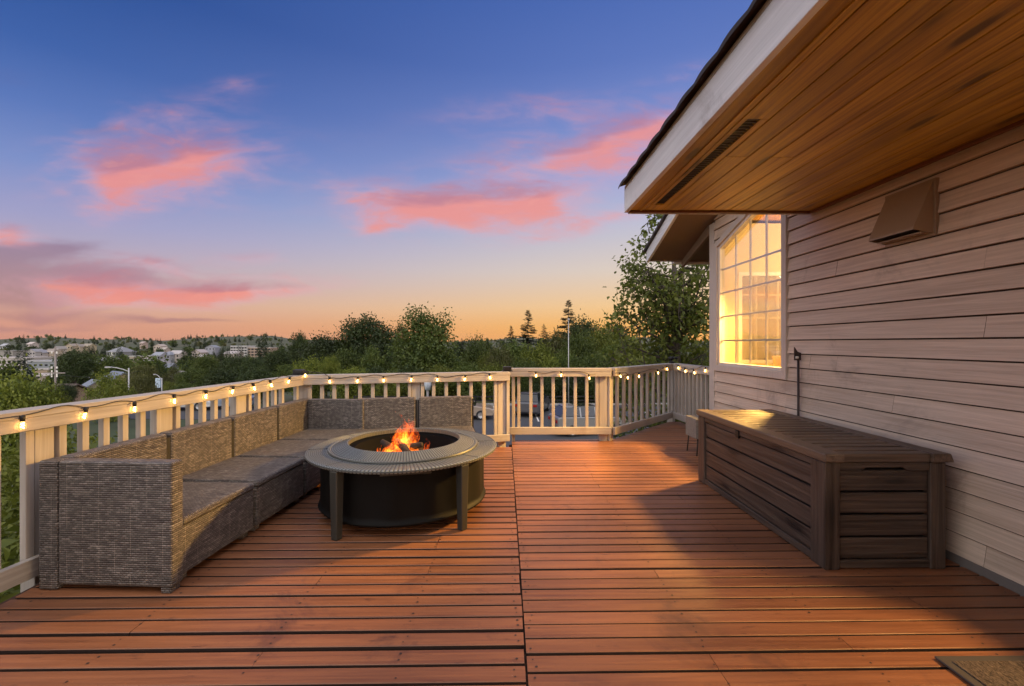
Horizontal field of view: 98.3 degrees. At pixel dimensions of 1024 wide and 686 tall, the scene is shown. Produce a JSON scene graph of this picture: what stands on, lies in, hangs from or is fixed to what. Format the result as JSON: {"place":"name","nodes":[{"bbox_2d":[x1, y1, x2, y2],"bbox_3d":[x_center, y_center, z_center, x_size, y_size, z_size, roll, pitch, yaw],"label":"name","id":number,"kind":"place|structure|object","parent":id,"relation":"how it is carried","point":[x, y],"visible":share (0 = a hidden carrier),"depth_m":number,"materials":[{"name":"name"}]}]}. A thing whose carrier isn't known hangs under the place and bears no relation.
{"place":"outdoors","nodes":[
{"label":"outdoors","id":0,"kind":"place"},
{"bbox_2d":[128,406,262,419],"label":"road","id":1,"kind":"structure","parent":0,"point":[182,414],"depth_m":32.53,"materials":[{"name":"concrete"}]},
{"bbox_2d":[0,336,707,532],"bbox_3d":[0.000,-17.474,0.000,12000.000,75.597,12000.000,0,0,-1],"label":"ground","id":2,"kind":"structure","parent":0,"point":[93,427],"depth_m":718.48,"materials":[{"name":"green plant"}]},
{"bbox_2d":[0,525,19,602],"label":"shrub","id":3,"kind":"object","parent":2,"relation":"on","point":[13,591],"visible":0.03,"depth_m":3.04,"materials":[{"name":"green plant"}]},
{"bbox_2d":[0,350,27,356],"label":"apartment block","id":4,"kind":"structure","parent":2,"relation":"on","point":[13,352],"depth_m":325.44,"materials":[{"name":"white"}]},
{"bbox_2d":[0,357,53,374],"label":"apartment block","id":5,"kind":"structure","parent":2,"relation":"on","point":[35,358],"depth_m":226.05,"materials":[{"name":"white concrete"}]},
{"bbox_2d":[28,349,46,356],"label":"house","id":6,"kind":"structure","parent":2,"relation":"on","point":[35,353],"depth_m":393.76,"materials":[{"name":"white glass"}]},
{"bbox_2d":[0,353,76,505],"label":"broadleaf tree","id":7,"kind":"object","parent":2,"relation":"on","point":[12,397],"visible":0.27,"depth_m":13.61,"materials":[{"name":"green plant"}]},
{"bbox_2d":[26,360,57,371],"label":"office block","id":8,"kind":"structure","parent":2,"relation":"on","point":[45,363],"depth_m":221.33,"materials":[{"name":"white concrete"}]},
{"bbox_2d":[1,436,97,592],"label":"shrub","id":9,"kind":"object","parent":2,"relation":"on","point":[14,555],"visible":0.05,"depth_m":4.85,"materials":[{"name":"green plant"}]},
{"bbox_2d":[36,376,73,425],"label":"broadleaf tree","id":10,"kind":"object","parent":2,"relation":"on","point":[66,400],"visible":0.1,"depth_m":15.91,"materials":[{"name":"green plant"}]},
{"bbox_2d":[1,426,117,594],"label":"shrub","id":11,"kind":"object","parent":2,"relation":"on","point":[14,471],"visible":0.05,"depth_m":7.80,"materials":[{"name":"green plant"}]},
{"bbox_2d":[58,382,78,401],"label":"broadleaf tree","id":12,"kind":"object","parent":2,"relation":"on","point":[72,392],"visible":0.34,"depth_m":59.12,"materials":[{"name":"green plant"}]},
{"bbox_2d":[3,347,137,384],"bbox_3d":[-47.409,3.485,46.240,8.290,6.249,25.138,0,0,-29],"label":"utility pole","id":13,"kind":"object","parent":2,"relation":"on","point":[55,349],"visible":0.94,"depth_m":37.33,"materials":[{"name":"white paint"}]},
{"bbox_2d":[52,384,91,401],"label":"house","id":14,"kind":"structure","parent":2,"relation":"on","point":[80,389],"depth_m":73.14,"materials":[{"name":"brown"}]},
{"bbox_2d":[49,347,95,383],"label":"broadleaf tree","id":15,"kind":"object","parent":2,"relation":"on","point":[83,365],"visible":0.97,"depth_m":92.76,"materials":[{"name":"green plant"}]},
{"bbox_2d":[82,379,98,397],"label":"house","id":16,"kind":"structure","parent":2,"relation":"on","point":[88,383],"depth_m":80.89,"materials":[{"name":"white"}]},
{"bbox_2d":[80,369,126,421],"bbox_3d":[-27.255,3.754,29.646,2.448,4.214,2.589,0,0,30],"label":"broadleaf tree","id":17,"kind":"object","parent":2,"relation":"on","point":[99,389],"visible":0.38,"depth_m":29.19,"materials":[{"name":"green plant"}]},
{"bbox_2d":[91,349,134,377],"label":"broadleaf tree","id":18,"kind":"object","parent":2,"relation":"on","point":[109,361],"visible":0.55,"depth_m":97.31,"materials":[{"name":"green plant"}]},
{"bbox_2d":[95,375,137,423],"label":"broadleaf tree","id":19,"kind":"object","parent":2,"relation":"on","point":[118,389],"visible":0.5,"depth_m":27.30,"materials":[{"name":"green plant"}]},
{"bbox_2d":[107,347,136,360],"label":"grey building","id":20,"kind":"structure","parent":2,"relation":"on","point":[127,351],"depth_m":359.39,"materials":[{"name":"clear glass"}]},
{"bbox_2d":[116,363,162,389],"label":"broadleaf tree","id":21,"kind":"object","parent":2,"relation":"on","point":[146,370],"visible":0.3,"depth_m":60.81,"materials":[{"name":"green plant"}]},
{"bbox_2d":[127,369,158,394],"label":"broadleaf tree","id":22,"kind":"object","parent":2,"relation":"on","point":[144,385],"visible":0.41,"depth_m":39.25,"materials":[{"name":"green plant"}]},
{"bbox_2d":[162,381,177,390],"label":"broadleaf tree","id":23,"kind":"object","parent":2,"relation":"on","point":[165,386],"visible":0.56,"depth_m":47.20,"materials":[{"name":"green plant"}]},
{"bbox_2d":[165,351,174,362],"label":"house","id":24,"kind":"structure","parent":2,"relation":"on","point":[170,355],"depth_m":332.92,"materials":[{"name":"white glass"}]},
{"bbox_2d":[160,365,182,383],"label":"broadleaf tree","id":25,"kind":"object","parent":2,"relation":"on","point":[165,377],"visible":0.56,"depth_m":58.59,"materials":[{"name":"green plant"}]},
{"bbox_2d":[171,350,187,363],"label":"house","id":26,"kind":"structure","parent":2,"relation":"on","point":[178,354],"depth_m":337.43,"materials":[{"name":"white glass"}]},
{"bbox_2d":[166,381,199,389],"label":"broadleaf tree","id":27,"kind":"object","parent":2,"relation":"on","point":[180,386],"visible":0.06,"depth_m":43.35,"materials":[{"name":"green plant"}]},
{"bbox_2d":[172,365,208,387],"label":"broadleaf tree","id":28,"kind":"object","parent":2,"relation":"on","point":[191,375],"visible":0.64,"depth_m":50.88,"materials":[{"name":"green plant"}]},
{"bbox_2d":[185,354,220,380],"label":"broadleaf tree","id":29,"kind":"object","parent":2,"relation":"on","point":[204,364],"visible":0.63,"depth_m":68.58,"materials":[{"name":"green plant"}]},
{"bbox_2d":[205,345,220,355],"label":"house","id":30,"kind":"structure","parent":2,"relation":"on","point":[210,349],"depth_m":475.02,"materials":[{"name":"white glass"}]},
{"bbox_2d":[197,361,243,385],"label":"broadleaf tree","id":31,"kind":"object","parent":2,"relation":"on","point":[219,377],"visible":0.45,"depth_m":44.85,"materials":[{"name":"green plant"}]},
{"bbox_2d":[215,352,247,377],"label":"broadleaf tree","id":32,"kind":"object","parent":2,"relation":"on","point":[233,364],"visible":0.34,"depth_m":64.50,"materials":[{"name":"green plant"}]},
{"bbox_2d":[230,346,254,356],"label":"apartment block","id":33,"kind":"structure","parent":2,"relation":"on","point":[244,350],"depth_m":475.50,"materials":[{"name":"white concrete"}]},
{"bbox_2d":[236,356,270,378],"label":"broadleaf tree","id":34,"kind":"object","parent":2,"relation":"on","point":[251,362],"visible":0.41,"depth_m":60.85,"materials":[{"name":"green plant"}]},
{"bbox_2d":[235,365,276,402],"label":"broadleaf tree","id":35,"kind":"object","parent":2,"relation":"on","point":[261,374],"visible":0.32,"depth_m":43.22,"materials":[{"name":"green plant"}]},
{"bbox_2d":[248,347,278,356],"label":"apartment block","id":36,"kind":"structure","parent":2,"relation":"on","point":[251,351],"depth_m":477.68,"materials":[{"name":"beige concrete"}]},
{"bbox_2d":[260,348,295,396],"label":"broadleaf tree","id":37,"kind":"object","parent":2,"relation":"on","point":[272,359],"visible":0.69,"depth_m":73.38,"materials":[{"name":"green plant"}]},
{"bbox_2d":[271,363,292,393],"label":"broadleaf tree","id":38,"kind":"object","parent":2,"relation":"on","point":[285,372],"visible":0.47,"depth_m":45.35,"materials":[{"name":"green plant"}]},
{"bbox_2d":[286,329,311,367],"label":"broadleaf tree","id":39,"kind":"object","parent":2,"relation":"on","point":[297,347],"visible":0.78,"depth_m":60.96,"materials":[{"name":"green plant"}]},
{"bbox_2d":[286,353,328,398],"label":"broadleaf tree","id":40,"kind":"object","parent":2,"relation":"on","point":[312,366],"visible":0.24,"depth_m":51.11,"materials":[{"name":"green plant"}]},
{"bbox_2d":[297,326,344,396],"bbox_3d":[-24.197,2.689,57.739,6.679,9.805,6.169,0,0,-42],"label":"broadleaf tree","id":41,"kind":"object","parent":2,"relation":"on","point":[321,346],"visible":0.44,"depth_m":56.37,"materials":[{"name":"green plant"}]},
{"bbox_2d":[319,354,342,398],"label":"broadleaf tree","id":42,"kind":"object","parent":2,"relation":"on","point":[330,366],"visible":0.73,"depth_m":46.27,"materials":[{"name":"green plant"}]},
{"bbox_2d":[328,341,361,386],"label":"broadleaf tree","id":43,"kind":"object","parent":2,"relation":"on","point":[349,360],"visible":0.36,"depth_m":51.09,"materials":[{"name":"green plant"}]},
{"bbox_2d":[327,365,376,398],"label":"broadleaf tree","id":44,"kind":"object","parent":2,"relation":"on","point":[353,390],"visible":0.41,"depth_m":43.05,"materials":[{"name":"green plant"}]},
{"bbox_2d":[0,333,708,399],"bbox_3d":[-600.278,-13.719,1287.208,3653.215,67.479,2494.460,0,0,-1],"label":"woods","id":45,"kind":"object","parent":2,"relation":"on","point":[182,362],"visible":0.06,"depth_m":273.52,"materials":[{"name":"green plant"}]},
{"bbox_2d":[330,311,399,371],"bbox_3d":[-19.639,1.682,59.814,9.731,12.130,10.065,0,0,39],"label":"broadleaf tree","id":46,"kind":"object","parent":2,"relation":"on","point":[366,331],"visible":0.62,"depth_m":58.02,"materials":[{"name":"green plant"}]},
{"bbox_2d":[354,363,388,395],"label":"broadleaf tree","id":47,"kind":"object","parent":2,"relation":"on","point":[374,369],"visible":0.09,"depth_m":45.25,"materials":[{"name":"green plant"}]},
{"bbox_2d":[355,345,388,369],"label":"broadleaf tree","id":48,"kind":"object","parent":2,"relation":"on","point":[374,355],"visible":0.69,"depth_m":49.13,"materials":[{"name":"green plant"}]},
{"bbox_2d":[370,371,411,395],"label":"broadleaf tree","id":49,"kind":"object","parent":2,"relation":"on","point":[379,390],"visible":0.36,"depth_m":39.65,"materials":[{"name":"green plant"}]},
{"bbox_2d":[392,320,407,368],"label":"broadleaf tree","id":50,"kind":"object","parent":2,"relation":"on","point":[400,328],"visible":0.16,"depth_m":65.41,"materials":[{"name":"green plant"}]},
{"bbox_2d":[380,365,435,395],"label":"broadleaf tree","id":51,"kind":"object","parent":2,"relation":"on","point":[411,371],"visible":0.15,"depth_m":41.15,"materials":[{"name":"green plant"}]},
{"bbox_2d":[379,302,466,372],"bbox_3d":[-9.507,0.848,47.917,9.505,11.190,9.651,0,0,-1],"label":"broadleaf tree","id":52,"kind":"object","parent":2,"relation":"on","point":[423,341],"visible":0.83,"depth_m":46.45,"materials":[{"name":"green plant"}]},
{"bbox_2d":[420,360,467,395],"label":"broadleaf tree","id":53,"kind":"object","parent":2,"relation":"on","point":[439,388],"visible":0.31,"depth_m":41.80,"materials":[{"name":"green plant"}]},
{"bbox_2d":[437,352,465,371],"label":"broadleaf tree","id":54,"kind":"object","parent":2,"relation":"on","point":[455,361],"visible":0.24,"depth_m":45.93,"materials":[{"name":"green plant"}]},
{"bbox_2d":[449,361,481,399],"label":"broadleaf tree","id":55,"kind":"object","parent":2,"relation":"on","point":[463,387],"visible":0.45,"depth_m":41.10,"materials":[{"name":"green plant"}]},
{"bbox_2d":[458,333,490,388],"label":"broadleaf tree","id":56,"kind":"object","parent":2,"relation":"on","point":[472,354],"visible":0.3,"depth_m":59.14,"materials":[{"name":"green plant"}]},
{"bbox_2d":[476,351,495,369],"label":"broadleaf tree","id":57,"kind":"object","parent":2,"relation":"on","point":[480,362],"visible":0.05,"depth_m":45.69,"materials":[{"name":"green plant"}]},
{"bbox_2d":[474,359,515,401],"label":"broadleaf tree","id":58,"kind":"object","parent":2,"relation":"on","point":[489,388],"visible":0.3,"depth_m":40.27,"materials":[{"name":"green plant"}]},
{"bbox_2d":[483,340,514,395],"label":"broadleaf tree","id":59,"kind":"object","parent":2,"relation":"on","point":[505,358],"visible":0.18,"depth_m":43.50,"materials":[{"name":"green plant"}]},
{"bbox_2d":[353,395,661,402],"bbox_3d":[0.902,4.910,38.219,29.000,0.780,0.080,0,0,-1],"label":"fence","id":60,"kind":"object","parent":2,"relation":"on","point":[475,396],"visible":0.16,"depth_m":38.14,"materials":[{"name":"black metal"}]},
{"bbox_2d":[0,422,1023,685],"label":"deck","id":61,"kind":"structure","parent":2,"relation":"on","point":[642,558],"depth_m":2.11,"materials":[{"name":"brown wood"}]},
{"bbox_2d":[39,434,253,592],"bbox_3d":[-2.024,0.921,2.565,0.704,0.652,0.696,0,0,3],"label":"sofa section","id":62,"kind":"object","parent":61,"relation":"on","point":[137,512],"visible":1,"depth_m":2.23,"materials":[{"name":"wicker"}]},
{"bbox_2d":[0,375,302,592],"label":"deck railing","id":63,"kind":"object","parent":61,"relation":"on","point":[43,435],"visible":0.39,"depth_m":2.57,"materials":[{"name":"paint"}]},
{"bbox_2d":[0,376,291,429],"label":"string light","id":64,"kind":"object","parent":63,"relation":"attached to","point":[22,418],"visible":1,"depth_m":2.81,"materials":[{"name":"plastic"}]},
{"bbox_2d":[160,418,303,530],"bbox_3d":[-1.998,0.921,3.224,0.688,0.652,0.621,0,0,3],"label":"sofa section","id":65,"kind":"object","parent":61,"relation":"on","point":[202,451],"visible":0.51,"depth_m":3.17,"materials":[{"name":"wicker"}]},
{"bbox_2d":[225,407,325,497],"bbox_3d":[-1.965,0.921,3.845,0.688,0.652,0.621,0,0,3],"label":"sofa section","id":66,"kind":"object","parent":61,"relation":"on","point":[254,433],"visible":0.31,"depth_m":3.74,"materials":[{"name":"wicker"}]},
{"bbox_2d":[271,398,363,439],"bbox_3d":[-1.927,0.921,4.465,0.700,0.652,0.619,0,0,3],"label":"sofa section","id":67,"kind":"object","parent":61,"relation":"on","point":[311,419],"visible":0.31,"depth_m":4.66,"materials":[{"name":"wicker"}]},
{"bbox_2d":[355,397,416,432],"bbox_3d":[-1.295,0.918,4.476,0.638,0.657,0.688,0,0,-10],"label":"sofa section","id":68,"kind":"object","parent":61,"relation":"on","point":[389,413],"visible":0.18,"depth_m":4.73,"materials":[{"name":"wicker"}]},
{"bbox_2d":[305,428,496,540],"bbox_3d":[-0.826,0.995,3.428,1.414,0.510,1.414,0,0,-1],"label":"fire pit table","id":69,"kind":"object","parent":61,"relation":"on","point":[366,480],"visible":1,"depth_m":2.93,"materials":[{"name":"metal"}]},
{"bbox_2d":[380,436,423,451],"bbox_3d":[-0.829,0.750,3.425,0.605,0.472,0.473,0,0,-1],"label":"camp fire","id":70,"kind":"object","parent":69,"relation":"in","point":[405,445],"visible":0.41,"depth_m":3.40,"materials":[{"name":"orange wood"}]},
{"bbox_2d":[299,371,509,446],"bbox_3d":[-1.173,0.907,5.079,2.344,1.125,0.145,0,0,-14],"label":"deck railing","id":71,"kind":"object","parent":61,"relation":"on","point":[501,435],"visible":0.45,"depth_m":5.10,"materials":[{"name":"paint"}]},
{"bbox_2d":[303,371,496,383],"bbox_3d":[-1.244,0.369,4.971,2.193,0.149,0.040,0,0,-14],"label":"string light","id":72,"kind":"object","parent":71,"relation":"attached to","point":[464,378],"visible":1,"depth_m":4.94,"materials":[{"name":"plastic"}]},
{"bbox_2d":[417,396,475,431],"bbox_3d":[-0.678,0.918,4.587,0.608,0.657,0.688,0,0,-10],"label":"sofa section","id":73,"kind":"object","parent":61,"relation":"on","point":[453,412],"visible":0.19,"depth_m":4.83,"materials":[{"name":"wicker"}]},
{"bbox_2d":[510,368,611,440],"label":"deck railing","id":74,"kind":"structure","parent":61,"relation":"on","point":[601,429],"depth_m":5.62,"materials":[{"name":"paint"}]},
{"bbox_2d":[607,363,674,440],"bbox_3d":[1.919,0.895,6.389,0.145,1.150,2.003,0,0,43],"label":"deck railing","id":75,"kind":"object","parent":61,"relation":"on","point":[636,423],"visible":0.84,"depth_m":6.16,"materials":[{"name":"paint"}]},
{"bbox_2d":[670,363,708,422],"bbox_3d":[2.623,0.745,6.392,0.135,0.850,1.263,0,0,-5],"label":"deck railing","id":76,"kind":"object","parent":61,"relation":"on","point":[694,392],"visible":0.53,"depth_m":6.46,"materials":[{"name":"paint"}]},
{"bbox_2d":[686,415,698,455],"bbox_3d":[2.222,1.045,5.015,0.400,0.411,0.280,0,0,-1],"label":"side table","id":77,"kind":"object","parent":61,"relation":"on","point":[691,425],"visible":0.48,"depth_m":4.99,"materials":[{"name":"grey wood"}]},
{"bbox_2d":[696,409,953,569],"bbox_3d":[2.054,0.928,3.238,0.718,0.644,1.636,0,0,-1],"label":"storage box","id":78,"kind":"object","parent":61,"relation":"on","point":[825,496],"visible":1,"depth_m":2.49,"materials":[{"name":"brown wood"}]},
{"bbox_2d":[794,347,800,415],"bbox_3d":[2.476,0.642,3.833,0.055,1.212,0.032,0,0,-1],"label":"metal rod","id":79,"kind":"object","parent":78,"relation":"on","point":[797,355],"visible":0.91,"depth_m":3.83,"materials":[{"name":"metal"}]},
{"bbox_2d":[935,656,1023,685],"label":"door mat","id":80,"kind":"object","parent":61,"relation":"on","point":[990,670],"depth_m":1.67,"materials":[{"name":"fabric"}]},
{"bbox_2d":[492,338,534,394],"bbox_3d":[0.137,3.130,49.926,6.178,7.918,5.973,0,0,-29],"label":"broadleaf tree","id":81,"kind":"object","parent":2,"relation":"on","point":[515,352],"visible":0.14,"depth_m":49.35,"materials":[{"name":"green plant"}]},
{"bbox_2d":[510,354,542,397],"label":"broadleaf tree","id":82,"kind":"object","parent":2,"relation":"on","point":[523,381],"visible":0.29,"depth_m":40.31,"materials":[{"name":"green plant"}]},
{"bbox_2d":[516,310,539,355],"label":"conifer tree","id":83,"kind":"object","parent":2,"relation":"on","point":[523,328],"visible":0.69,"depth_m":71.74,"materials":[{"name":"green plant"}]},
{"bbox_2d":[515,334,555,380],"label":"broadleaf tree","id":84,"kind":"object","parent":2,"relation":"on","point":[540,350],"visible":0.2,"depth_m":47.42,"materials":[{"name":"green plant"}]},
{"bbox_2d":[525,377,561,401],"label":"broadleaf tree","id":85,"kind":"object","parent":2,"relation":"on","point":[546,387],"visible":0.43,"depth_m":39.31,"materials":[{"name":"green plant"}]},
{"bbox_2d":[537,353,560,399],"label":"broadleaf tree","id":86,"kind":"object","parent":2,"relation":"on","point":[552,362],"visible":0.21,"depth_m":41.75,"materials":[{"name":"green plant"}]},
{"bbox_2d":[539,320,573,358],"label":"broadleaf tree","id":87,"kind":"object","parent":2,"relation":"on","point":[555,341],"visible":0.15,"depth_m":57.43,"materials":[{"name":"green plant"}]},
{"bbox_2d":[552,346,579,382],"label":"broadleaf tree","id":88,"kind":"object","parent":2,"relation":"on","point":[572,358],"visible":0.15,"depth_m":42.74,"materials":[{"name":"green plant"}]},
{"bbox_2d":[556,300,577,350],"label":"conifer tree","id":89,"kind":"object","parent":2,"relation":"on","point":[566,311],"visible":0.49,"depth_m":66.10,"materials":[{"name":"green plant"}]},
{"bbox_2d":[555,377,593,402],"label":"broadleaf tree","id":90,"kind":"object","parent":2,"relation":"on","point":[580,386],"visible":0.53,"depth_m":39.16,"materials":[{"name":"green plant"}]},
{"bbox_2d":[556,328,600,366],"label":"broadleaf tree","id":91,"kind":"object","parent":2,"relation":"on","point":[581,347],"visible":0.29,"depth_m":45.27,"materials":[{"name":"green plant"}]},
{"bbox_2d":[564,308,607,345],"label":"broadleaf tree","id":92,"kind":"object","parent":2,"relation":"on","point":[583,325],"visible":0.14,"depth_m":59.43,"materials":[{"name":"green plant"}]},
{"bbox_2d":[573,346,603,399],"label":"broadleaf tree","id":93,"kind":"object","parent":2,"relation":"on","point":[586,362],"visible":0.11,"depth_m":41.91,"materials":[{"name":"green plant"}]},
{"bbox_2d":[582,367,621,402],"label":"broadleaf tree","id":94,"kind":"object","parent":2,"relation":"on","point":[592,388],"visible":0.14,"depth_m":38.67,"materials":[{"name":"green plant"}]},
{"bbox_2d":[581,315,623,358],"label":"broadleaf tree","id":95,"kind":"object","parent":2,"relation":"on","point":[601,340],"visible":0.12,"depth_m":49.18,"materials":[{"name":"green plant"}]},
{"bbox_2d":[594,339,634,399],"bbox_3d":[9.408,2.853,40.207,4.493,6.815,4.344,0,0,-43],"label":"broadleaf tree","id":96,"kind":"object","parent":2,"relation":"on","point":[606,353],"visible":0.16,"depth_m":39.91,"materials":[{"name":"green plant"}]},
{"bbox_2d":[611,335,652,402],"bbox_3d":[10.374,2.772,38.203,3.527,7.088,3.741,0,0,29],"label":"broadleaf tree","id":97,"kind":"object","parent":2,"relation":"on","point":[630,354],"visible":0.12,"depth_m":37.84,"materials":[{"name":"green plant"}]},
{"bbox_2d":[613,376,651,403],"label":"broadleaf tree","id":98,"kind":"object","parent":2,"relation":"on","point":[620,387],"visible":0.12,"depth_m":37.24,"materials":[{"name":"green plant"}]},
{"bbox_2d":[590,214,708,437],"bbox_3d":[3.974,0.864,11.906,4.219,8.994,4.923,0,0,-1],"label":"leafy tree","id":99,"kind":"object","parent":2,"relation":"on","point":[680,317],"visible":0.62,"depth_m":11.37,"materials":[{"name":"green plant"}]},
{"bbox_2d":[618,0,1023,595],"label":"house","id":100,"kind":"structure","parent":2,"relation":"on","point":[832,191],"depth_m":2.53,"materials":[{"name":"paint"}]},
{"bbox_2d":[714,215,789,379],"bbox_3d":[2.521,-0.649,4.723,0.086,1.969,1.389,0,0,-1],"label":"window","id":101,"kind":"structure","parent":100,"relation":"in","point":[751,289],"depth_m":4.64,"materials":[{"name":"paint"}]},
{"bbox_2d":[0,0,752,341],"label":"sky","id":102,"kind":"structure","parent":0,"point":[170,169],"materials":[{"name":"blue"}]},
{"bbox_2d":[474,405,666,446],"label":"parking lot","id":103,"kind":"structure","parent":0,"point":[524,419],"depth_m":27.83,"materials":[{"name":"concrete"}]},
{"bbox_2d":[474,401,493,419],"bbox_3d":[-3.510,4.515,30.949,4.510,1.470,1.960,0,0,-2],"label":"parked car","id":104,"kind":"object","parent":103,"relation":"on","point":[478,410],"visible":0.33,"depth_m":30.13,"materials":[{"name":"brown paint"}]},
{"bbox_2d":[515,390,550,415],"bbox_3d":[1.600,4.406,33.224,1.960,1.688,4.510,0,0,16],"label":"parked car","id":105,"kind":"object","parent":103,"relation":"on","point":[524,401],"visible":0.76,"depth_m":31.33,"materials":[{"name":"grey paint"}]},
{"bbox_2d":[548,403,626,436],"bbox_3d":[4.492,4.406,25.872,4.510,1.688,1.960,0,0,-14],"label":"parked car","id":106,"kind":"object","parent":103,"relation":"on","point":[570,415],"visible":0.38,"depth_m":24.94,"materials":[{"name":"silver metal"}]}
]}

